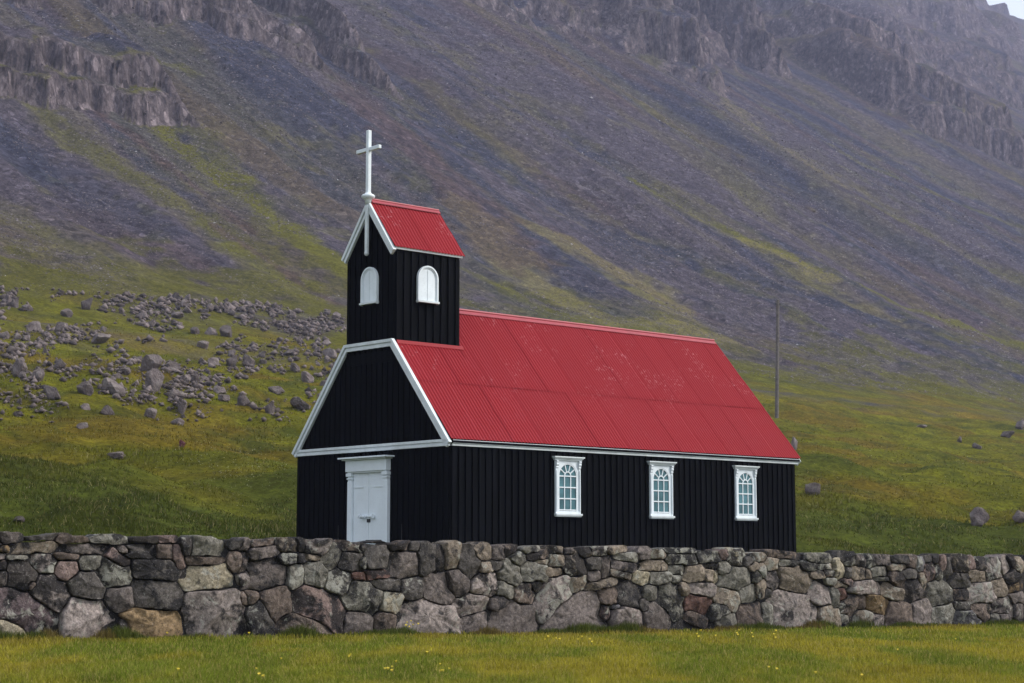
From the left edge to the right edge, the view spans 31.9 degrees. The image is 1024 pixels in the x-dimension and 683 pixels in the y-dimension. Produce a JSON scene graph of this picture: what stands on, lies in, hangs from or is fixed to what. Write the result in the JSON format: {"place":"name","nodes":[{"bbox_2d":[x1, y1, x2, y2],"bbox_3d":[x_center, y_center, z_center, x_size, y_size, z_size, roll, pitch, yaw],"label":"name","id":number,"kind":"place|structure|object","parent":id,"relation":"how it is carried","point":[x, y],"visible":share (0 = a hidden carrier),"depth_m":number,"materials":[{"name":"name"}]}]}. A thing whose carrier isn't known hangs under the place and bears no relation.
{"place":"outdoors","nodes":[
{"label":"outdoors","id":0,"kind":"place"},
{"bbox_2d":[0,0,1023,414],"bbox_3d":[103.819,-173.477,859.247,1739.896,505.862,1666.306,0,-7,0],"label":"mountainside","id":1,"kind":"structure","parent":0,"point":[928,88],"depth_m":396.22,"materials":[{"name":"grey stone"}]},
{"bbox_2d":[4,294,11,301],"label":"boulder","id":2,"kind":"object","parent":1,"relation":"on","point":[7,297],"visible":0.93,"depth_m":182.35,"materials":[{"name":"grey stone"}]},
{"bbox_2d":[9,299,18,307],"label":"boulder","id":3,"kind":"object","parent":1,"relation":"on","point":[14,303],"visible":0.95,"depth_m":181.82,"materials":[{"name":"grey stone"}]},
{"bbox_2d":[22,304,32,310],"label":"boulder","id":4,"kind":"object","parent":1,"relation":"on","point":[28,307],"visible":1,"depth_m":181.21,"materials":[{"name":"grey stone"}]},
{"bbox_2d":[60,308,72,316],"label":"boulder","id":5,"kind":"object","parent":1,"relation":"on","point":[66,312],"visible":0.99,"depth_m":183.00,"materials":[{"name":"grey stone"}]},
{"bbox_2d":[81,298,92,309],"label":"boulder","id":6,"kind":"object","parent":1,"relation":"on","point":[86,304],"visible":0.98,"depth_m":190.57,"materials":[{"name":"grey stone"}]},
{"bbox_2d":[135,311,148,319],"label":"boulder","id":7,"kind":"object","parent":1,"relation":"on","point":[143,314],"visible":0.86,"depth_m":193.09,"materials":[{"name":"grey stone"}]},
{"bbox_2d":[149,321,155,326],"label":"boulder","id":8,"kind":"object","parent":1,"relation":"on","point":[152,323],"visible":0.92,"depth_m":189.12,"materials":[{"name":"grey stone"}]},
{"bbox_2d":[172,292,180,299],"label":"boulder","id":9,"kind":"object","parent":1,"relation":"on","point":[176,295],"visible":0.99,"depth_m":209.97,"materials":[{"name":"grey stone"}]},
{"bbox_2d":[171,311,183,317],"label":"boulder","id":10,"kind":"object","parent":1,"relation":"on","point":[178,314],"visible":0.95,"depth_m":198.78,"materials":[{"name":"grey stone"}]},
{"bbox_2d":[180,299,187,306],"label":"boulder","id":11,"kind":"object","parent":1,"relation":"on","point":[183,302],"visible":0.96,"depth_m":207.69,"materials":[{"name":"grey stone"}]},
{"bbox_2d":[183,306,191,312],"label":"boulder","id":12,"kind":"object","parent":1,"relation":"on","point":[186,309],"visible":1,"depth_m":202.83,"materials":[{"name":"grey stone"}]},
{"bbox_2d":[190,327,199,333],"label":"boulder","id":13,"kind":"object","parent":1,"relation":"on","point":[194,330],"visible":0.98,"depth_m":189.31,"materials":[{"name":"grey stone"}]},
{"bbox_2d":[205,327,217,334],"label":"boulder","id":14,"kind":"object","parent":1,"relation":"on","point":[210,331],"visible":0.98,"depth_m":190.74,"materials":[{"name":"grey stone"}]},
{"bbox_2d":[219,325,231,336],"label":"boulder","id":15,"kind":"object","parent":1,"relation":"on","point":[225,330],"visible":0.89,"depth_m":190.97,"materials":[{"name":"grey stone"}]},
{"bbox_2d":[224,303,228,312],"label":"boulder","id":16,"kind":"object","parent":1,"relation":"on","point":[226,309],"visible":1,"depth_m":211.84,"materials":[{"name":"grey stone"}]},
{"bbox_2d":[228,309,234,315],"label":"boulder","id":17,"kind":"object","parent":1,"relation":"on","point":[231,312],"visible":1,"depth_m":211.21,"materials":[{"name":"grey stone"}]},
{"bbox_2d":[244,300,251,307],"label":"boulder","id":18,"kind":"object","parent":1,"relation":"on","point":[248,303],"visible":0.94,"depth_m":223.81,"materials":[{"name":"grey stone"}]},
{"bbox_2d":[276,337,283,341],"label":"boulder","id":19,"kind":"object","parent":1,"relation":"on","point":[279,339],"visible":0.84,"depth_m":194.97,"materials":[{"name":"grey stone"}]},
{"bbox_2d":[289,311,296,318],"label":"boulder","id":20,"kind":"object","parent":1,"relation":"on","point":[292,314],"visible":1,"depth_m":224.22,"materials":[{"name":"grey stone"}]},
{"bbox_2d":[307,332,313,339],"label":"boulder","id":21,"kind":"object","parent":1,"relation":"on","point":[310,335],"visible":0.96,"depth_m":206.58,"materials":[{"name":"grey stone"}]},
{"bbox_2d":[321,339,330,344],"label":"boulder","id":22,"kind":"object","parent":1,"relation":"on","point":[327,342],"visible":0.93,"depth_m":202.96,"materials":[{"name":"grey stone"}]},
{"bbox_2d":[332,312,340,318],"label":"boulder","id":23,"kind":"object","parent":1,"relation":"on","point":[336,315],"visible":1,"depth_m":230.39,"materials":[{"name":"grey stone"}]},
{"bbox_2d":[0,0,1023,400],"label":"scree stones","id":24,"kind":"object","parent":1,"relation":"on","point":[196,36],"visible":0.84,"depth_m":377.69,"materials":[{"name":"grey stone"}]},
{"bbox_2d":[0,310,1023,555],"bbox_3d":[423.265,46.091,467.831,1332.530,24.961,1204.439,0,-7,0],"label":"meadow","id":25,"kind":"structure","parent":0,"point":[985,427],"depth_m":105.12,"materials":[{"name":"green plant"}]},
{"bbox_2d":[0,331,9,338],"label":"boulder","id":26,"kind":"object","parent":25,"relation":"on","point":[5,334],"visible":0.88,"depth_m":151.94,"materials":[{"name":"grey stone"}]},
{"bbox_2d":[5,346,21,352],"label":"boulder","id":27,"kind":"object","parent":25,"relation":"on","point":[9,349],"visible":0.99,"depth_m":137.65,"materials":[{"name":"grey stone"}]},
{"bbox_2d":[13,411,22,416],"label":"boulder","id":28,"kind":"object","parent":25,"relation":"on","point":[16,413],"visible":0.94,"depth_m":97.51,"materials":[{"name":"grey stone"}]},
{"bbox_2d":[14,333,21,339],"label":"boulder","id":29,"kind":"object","parent":25,"relation":"on","point":[17,336],"visible":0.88,"depth_m":151.77,"materials":[{"name":"grey stone"}]},
{"bbox_2d":[11,358,27,376],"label":"boulder","id":30,"kind":"object","parent":25,"relation":"on","point":[19,366],"visible":0.8,"depth_m":110.65,"materials":[{"name":"grey stone"}]},
{"bbox_2d":[14,516,24,522],"bbox_3d":[-11.743,4.241,42.656,0.247,0.192,0.377,-1,-7,6],"label":"boulder","id":31,"kind":"object","parent":25,"relation":"on","point":[21,519],"visible":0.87,"depth_m":42.62,"materials":[{"name":"grey stone"}]},
{"bbox_2d":[18,374,26,378],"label":"boulder","id":32,"kind":"object","parent":25,"relation":"on","point":[21,376],"visible":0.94,"depth_m":108.69,"materials":[{"name":"grey stone"}]},
{"bbox_2d":[22,335,29,340],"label":"boulder","id":33,"kind":"object","parent":25,"relation":"on","point":[25,337],"visible":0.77,"depth_m":151.02,"materials":[{"name":"grey stone"}]},
{"bbox_2d":[26,321,41,331],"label":"boulder","id":34,"kind":"object","parent":25,"relation":"on","point":[32,325],"visible":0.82,"depth_m":159.47,"materials":[{"name":"grey stone"}]},
{"bbox_2d":[32,368,44,381],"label":"boulder","id":35,"kind":"object","parent":25,"relation":"on","point":[39,373],"visible":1,"depth_m":108.68,"materials":[{"name":"grey stone"}]},
{"bbox_2d":[44,385,60,399],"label":"boulder","id":36,"kind":"object","parent":25,"relation":"on","point":[51,392],"visible":1,"depth_m":102.39,"materials":[{"name":"grey stone"}]},
{"bbox_2d":[54,325,62,332],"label":"boulder","id":37,"kind":"object","parent":25,"relation":"on","point":[58,328],"visible":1,"depth_m":157.08,"materials":[{"name":"grey stone"}]},
{"bbox_2d":[53,358,65,369],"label":"boulder","id":38,"kind":"object","parent":25,"relation":"on","point":[59,364],"visible":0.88,"depth_m":120.10,"materials":[{"name":"grey stone"}]},
{"bbox_2d":[56,322,67,326],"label":"boulder","id":39,"kind":"object","parent":25,"relation":"on","point":[64,324],"visible":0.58,"depth_m":172.08,"materials":[{"name":"grey stone"}]},
{"bbox_2d":[76,422,88,428],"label":"boulder","id":40,"kind":"object","parent":25,"relation":"on","point":[82,425],"visible":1,"depth_m":88.19,"materials":[{"name":"grey stone"}]},
{"bbox_2d":[76,381,93,395],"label":"boulder","id":41,"kind":"object","parent":25,"relation":"on","point":[85,387],"visible":1,"depth_m":106.25,"materials":[{"name":"grey stone"}]},
{"bbox_2d":[80,403,90,409],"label":"boulder","id":42,"kind":"object","parent":25,"relation":"on","point":[85,406],"visible":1,"depth_m":100.97,"materials":[{"name":"grey stone"}]},
{"bbox_2d":[91,333,111,343],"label":"boulder","id":43,"kind":"object","parent":25,"relation":"on","point":[97,338],"visible":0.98,"depth_m":157.07,"materials":[{"name":"grey stone"}]},
{"bbox_2d":[100,405,114,414],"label":"boulder","id":44,"kind":"object","parent":25,"relation":"on","point":[106,410],"visible":0.9,"depth_m":100.60,"materials":[{"name":"grey stone"}]},
{"bbox_2d":[102,377,125,396],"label":"boulder","id":45,"kind":"object","parent":25,"relation":"on","point":[111,386],"visible":0.84,"depth_m":108.82,"materials":[{"name":"grey stone"}]},
{"bbox_2d":[107,451,125,458],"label":"boulder","id":46,"kind":"object","parent":25,"relation":"on","point":[118,455],"visible":0.98,"depth_m":69.56,"materials":[{"name":"grey stone"}]},
{"bbox_2d":[112,373,120,378],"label":"boulder","id":47,"kind":"object","parent":25,"relation":"on","point":[117,375],"visible":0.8,"depth_m":119.52,"materials":[{"name":"grey stone"}]},
{"bbox_2d":[117,367,130,374],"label":"boulder","id":48,"kind":"object","parent":25,"relation":"on","point":[126,370],"visible":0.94,"depth_m":121.88,"materials":[{"name":"grey stone"}]},
{"bbox_2d":[144,408,156,418],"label":"boulder","id":49,"kind":"object","parent":25,"relation":"on","point":[151,412],"visible":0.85,"depth_m":104.88,"materials":[{"name":"grey stone"}]},
{"bbox_2d":[141,354,162,371],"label":"boulder","id":50,"kind":"object","parent":25,"relation":"on","point":[150,361],"visible":0.86,"depth_m":124.66,"materials":[{"name":"grey stone"}]},
{"bbox_2d":[145,369,163,391],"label":"boulder","id":51,"kind":"object","parent":25,"relation":"on","point":[154,379],"visible":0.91,"depth_m":113.97,"materials":[{"name":"grey stone"}]},
{"bbox_2d":[161,361,180,369],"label":"boulder","id":52,"kind":"object","parent":25,"relation":"on","point":[173,364],"visible":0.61,"depth_m":141.72,"materials":[{"name":"grey stone"}]},
{"bbox_2d":[0,285,345,422],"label":"rubble stones","id":53,"kind":"object","parent":25,"relation":"on","point":[141,306],"visible":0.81,"depth_m":161.37,"materials":[{"name":"grey stone"}]},
{"bbox_2d":[168,389,186,398],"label":"boulder","id":54,"kind":"object","parent":25,"relation":"on","point":[180,394],"visible":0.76,"depth_m":109.53,"materials":[{"name":"grey stone"}]},
{"bbox_2d":[170,418,184,425],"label":"boulder","id":55,"kind":"object","parent":25,"relation":"on","point":[178,421],"visible":0.82,"depth_m":97.69,"materials":[{"name":"grey stone"}]},
{"bbox_2d":[179,439,184,447],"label":"boulder","id":56,"kind":"object","parent":25,"relation":"on","point":[181,443],"visible":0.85,"depth_m":75.65,"materials":[{"name":"stone"}]},
{"bbox_2d":[178,398,186,414],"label":"boulder","id":57,"kind":"object","parent":25,"relation":"on","point":[182,405],"visible":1,"depth_m":107.51,"materials":[{"name":"grey stone"}]},
{"bbox_2d":[179,375,190,385],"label":"boulder","id":58,"kind":"object","parent":25,"relation":"on","point":[187,378],"visible":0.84,"depth_m":124.87,"materials":[{"name":"grey stone"}]},
{"bbox_2d":[184,388,193,392],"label":"boulder","id":59,"kind":"object","parent":25,"relation":"on","point":[189,390],"visible":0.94,"depth_m":116.59,"materials":[{"name":"grey stone"}]},
{"bbox_2d":[190,373,199,383],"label":"boulder","id":60,"kind":"object","parent":25,"relation":"on","point":[195,377],"visible":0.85,"depth_m":126.66,"materials":[{"name":"grey stone"}]},
{"bbox_2d":[197,340,208,349],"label":"boulder","id":61,"kind":"object","parent":25,"relation":"on","point":[203,344],"visible":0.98,"depth_m":174.79,"materials":[{"name":"grey stone"}]},
{"bbox_2d":[200,375,209,380],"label":"boulder","id":62,"kind":"object","parent":25,"relation":"on","point":[202,377],"visible":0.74,"depth_m":135.52,"materials":[{"name":"grey stone"}]},
{"bbox_2d":[208,357,218,364],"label":"boulder","id":63,"kind":"object","parent":25,"relation":"on","point":[213,360],"visible":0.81,"depth_m":155.71,"materials":[{"name":"grey stone"}]},
{"bbox_2d":[213,385,226,393],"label":"boulder","id":64,"kind":"object","parent":25,"relation":"on","point":[217,389],"visible":0.88,"depth_m":118.98,"materials":[{"name":"grey stone"}]},
{"bbox_2d":[218,394,229,401],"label":"boulder","id":65,"kind":"object","parent":25,"relation":"on","point":[224,397],"visible":0.96,"depth_m":115.47,"materials":[{"name":"grey stone"}]},
{"bbox_2d":[226,355,236,366],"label":"boulder","id":66,"kind":"object","parent":25,"relation":"on","point":[231,361],"visible":0.88,"depth_m":158.70,"materials":[{"name":"grey stone"}]},
{"bbox_2d":[228,349,235,356],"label":"boulder","id":67,"kind":"object","parent":25,"relation":"on","point":[233,351],"visible":0.82,"depth_m":173.78,"materials":[{"name":"grey stone"}]},
{"bbox_2d":[237,393,250,405],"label":"boulder","id":68,"kind":"object","parent":25,"relation":"on","point":[243,399],"visible":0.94,"depth_m":111.92,"materials":[{"name":"grey stone"}]},
{"bbox_2d":[242,354,254,365],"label":"boulder","id":69,"kind":"object","parent":25,"relation":"on","point":[248,358],"visible":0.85,"depth_m":162.62,"materials":[{"name":"grey stone"}]},
{"bbox_2d":[259,352,264,357],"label":"boulder","id":70,"kind":"object","parent":25,"relation":"on","point":[261,354],"visible":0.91,"depth_m":183.40,"materials":[{"name":"grey stone"}]},
{"bbox_2d":[259,359,266,363],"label":"boulder","id":71,"kind":"object","parent":25,"relation":"on","point":[263,361],"visible":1,"depth_m":169.68,"materials":[{"name":"grey stone"}]},
{"bbox_2d":[265,402,274,413],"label":"boulder","id":72,"kind":"object","parent":25,"relation":"on","point":[269,408],"visible":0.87,"depth_m":110.73,"materials":[{"name":"grey stone"}]},
{"bbox_2d":[268,386,284,393],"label":"boulder","id":73,"kind":"object","parent":25,"relation":"on","point":[277,389],"visible":1,"depth_m":131.33,"materials":[{"name":"grey stone"}]},
{"bbox_2d":[283,349,293,354],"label":"boulder","id":74,"kind":"object","parent":25,"relation":"on","point":[289,352],"visible":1,"depth_m":185.79,"materials":[{"name":"grey stone"}]},
{"bbox_2d":[290,363,299,371],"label":"boulder","id":75,"kind":"object","parent":25,"relation":"on","point":[294,367],"visible":1,"depth_m":166.74,"materials":[{"name":"grey stone"}]},
{"bbox_2d":[290,396,310,409],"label":"boulder","id":76,"kind":"object","parent":25,"relation":"on","point":[296,402],"visible":1,"depth_m":120.56,"materials":[{"name":"grey stone"}]},
{"bbox_2d":[301,371,313,382],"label":"boulder","id":77,"kind":"object","parent":25,"relation":"on","point":[306,377],"visible":0.91,"depth_m":158.22,"materials":[{"name":"grey stone"}]},
{"bbox_2d":[320,380,326,385],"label":"boulder","id":78,"kind":"object","parent":25,"relation":"on","point":[322,382],"visible":0.49,"depth_m":147.41,"materials":[{"name":"grey stone"}]},
{"bbox_2d":[322,348,336,358],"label":"boulder","id":79,"kind":"object","parent":25,"relation":"on","point":[330,353],"visible":0.97,"depth_m":188.01,"materials":[{"name":"grey stone"}]},
{"bbox_2d":[291,130,800,551],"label":"church","id":80,"kind":"structure","parent":25,"relation":"on","point":[437,414],"depth_m":37.16,"materials":[{"name":"red paint"}]},
{"bbox_2d":[353,472,382,543],"bbox_3d":[-2.924,3.895,36.085,0.143,2.543,1.030,6,-9,-42],"label":"door","id":81,"kind":"structure","parent":80,"relation":"in","point":[368,487],"depth_m":36.19,"materials":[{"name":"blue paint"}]},
{"bbox_2d":[552,456,584,516],"bbox_3d":[1.153,2.952,36.425,0.840,1.220,0.100,6,-9,-42],"label":"window","id":82,"kind":"structure","parent":80,"relation":"in","point":[567,477],"depth_m":36.46,"materials":[{"name":"white paint"}]},
{"bbox_2d":[647,461,676,518],"bbox_3d":[3.207,3.174,38.261,0.840,1.220,0.100,6,-9,-42],"label":"window","id":83,"kind":"structure","parent":80,"relation":"in","point":[660,472],"depth_m":38.28,"materials":[{"name":"white paint"}]},
{"bbox_2d":[732,465,759,520],"bbox_3d":[5.246,3.394,40.073,0.840,1.220,0.100,6,-9,-42],"label":"window","id":84,"kind":"structure","parent":80,"relation":"in","point":[744,476],"depth_m":40.10,"materials":[{"name":"white paint"}]},
{"bbox_2d":[775,300,779,417],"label":"wooden pole","id":85,"kind":"object","parent":25,"relation":"on","point":[777,304],"visible":0.94,"depth_m":203.00,"materials":[{"name":"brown wood"}]},
{"bbox_2d":[791,436,797,449],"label":"boulder","id":86,"kind":"object","parent":25,"relation":"on","point":[794,442],"visible":0.76,"depth_m":140.32,"materials":[{"name":"grey stone"}]},
{"bbox_2d":[805,482,820,494],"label":"boulder","id":87,"kind":"object","parent":25,"relation":"on","point":[812,488],"visible":0.81,"depth_m":89.69,"materials":[{"name":"grey stone"}]},
{"bbox_2d":[972,443,981,448],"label":"boulder","id":88,"kind":"object","parent":25,"relation":"on","point":[976,445],"visible":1,"depth_m":186.90,"materials":[{"name":"grey stone"}]},
{"bbox_2d":[970,507,989,526],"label":"boulder","id":89,"kind":"object","parent":25,"relation":"on","point":[979,517],"visible":0.91,"depth_m":70.88,"materials":[{"name":"grey stone"}]},
{"bbox_2d":[1000,431,1014,437],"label":"boulder","id":90,"kind":"object","parent":25,"relation":"on","point":[1008,434],"visible":1,"depth_m":214.49,"materials":[{"name":"grey stone"}]},
{"bbox_2d":[1012,510,1023,522],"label":"boulder","id":91,"kind":"object","parent":25,"relation":"on","point":[1018,515],"visible":1,"depth_m":88.05,"materials":[{"name":"grey stone"}]},
{"bbox_2d":[1015,419,1023,429],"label":"boulder","id":92,"kind":"object","parent":25,"relation":"on","point":[1019,424],"visible":0.98,"depth_m":235.25,"materials":[{"name":"grey stone"}]},
{"bbox_2d":[0,622,1023,682],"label":"lawn","id":93,"kind":"structure","parent":0,"point":[308,643],"depth_m":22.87,"materials":[{"name":"green plant"}]},
{"bbox_2d":[0,531,1023,639],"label":"dry stone wall","id":94,"kind":"structure","parent":93,"relation":"on","point":[152,585],"depth_m":27.20,"materials":[{"name":"grey stone"}]},
{"bbox_2d":[0,618,1023,640],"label":"wall foot grass","id":95,"kind":"structure","parent":93,"relation":"on","point":[115,632],"depth_m":27.88,"materials":[{"name":"green plant"}]},
{"bbox_2d":[987,0,1023,18],"label":"sky","id":96,"kind":"structure","parent":0,"point":[1015,7],"materials":[{"name":"white"}]}
]}

